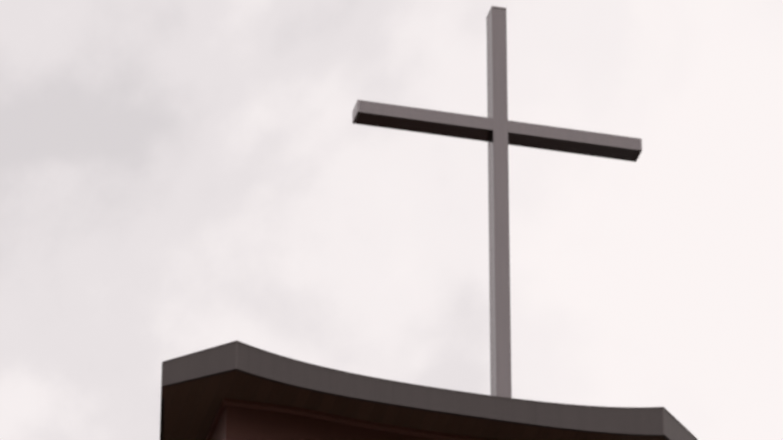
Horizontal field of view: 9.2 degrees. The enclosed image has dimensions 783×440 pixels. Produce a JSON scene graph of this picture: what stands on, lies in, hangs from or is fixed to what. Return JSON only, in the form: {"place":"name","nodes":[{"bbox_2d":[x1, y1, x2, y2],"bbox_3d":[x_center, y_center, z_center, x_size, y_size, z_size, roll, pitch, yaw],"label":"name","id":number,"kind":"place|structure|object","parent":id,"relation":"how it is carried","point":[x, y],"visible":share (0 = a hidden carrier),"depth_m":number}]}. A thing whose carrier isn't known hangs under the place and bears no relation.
{"place":"outdoors","nodes":[
{"label":"outdoors","id":0,"kind":"place"},
{"bbox_2d":[211,405,438,439],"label":"wall","id":1,"kind":"structure","parent":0,"point":[238,423],"depth_m":44.63},
{"bbox_2d":[205,398,493,439],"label":"trim","id":2,"kind":"structure","parent":1,"relation":"attached to","point":[335,418],"depth_m":44.77},
{"bbox_2d":[0,0,782,439],"label":"sky","id":3,"kind":"structure","parent":0,"point":[178,178]},
{"bbox_2d":[162,370,665,439],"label":"soffit","id":4,"kind":"structure","parent":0,"point":[191,408],"depth_m":44.71},
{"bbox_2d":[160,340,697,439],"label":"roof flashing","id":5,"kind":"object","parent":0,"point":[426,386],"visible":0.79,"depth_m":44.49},
{"bbox_2d":[352,6,641,397],"bbox_3d":[1.039,0.114,46.987,2.877,5.145,0.440,8,-33,-12],"label":"roof cross","id":6,"kind":"object","parent":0,"point":[497,130],"visible":1,"depth_m":47.42},
{"label":"car park asphalt","id":7,"kind":"structure","parent":0,"visible":0},
{"bbox_3d":[0.120,13.473,38.733,3.939,21.705,1.901,8,-33,-12],"label":"tower","id":8,"kind":"object","parent":7,"relation":"on","visible":0},
{"bbox_2d":[160,342,696,439],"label":"roof fascia","id":9,"kind":"structure","parent":8,"relation":"on","point":[246,359],"depth_m":44.40}
]}

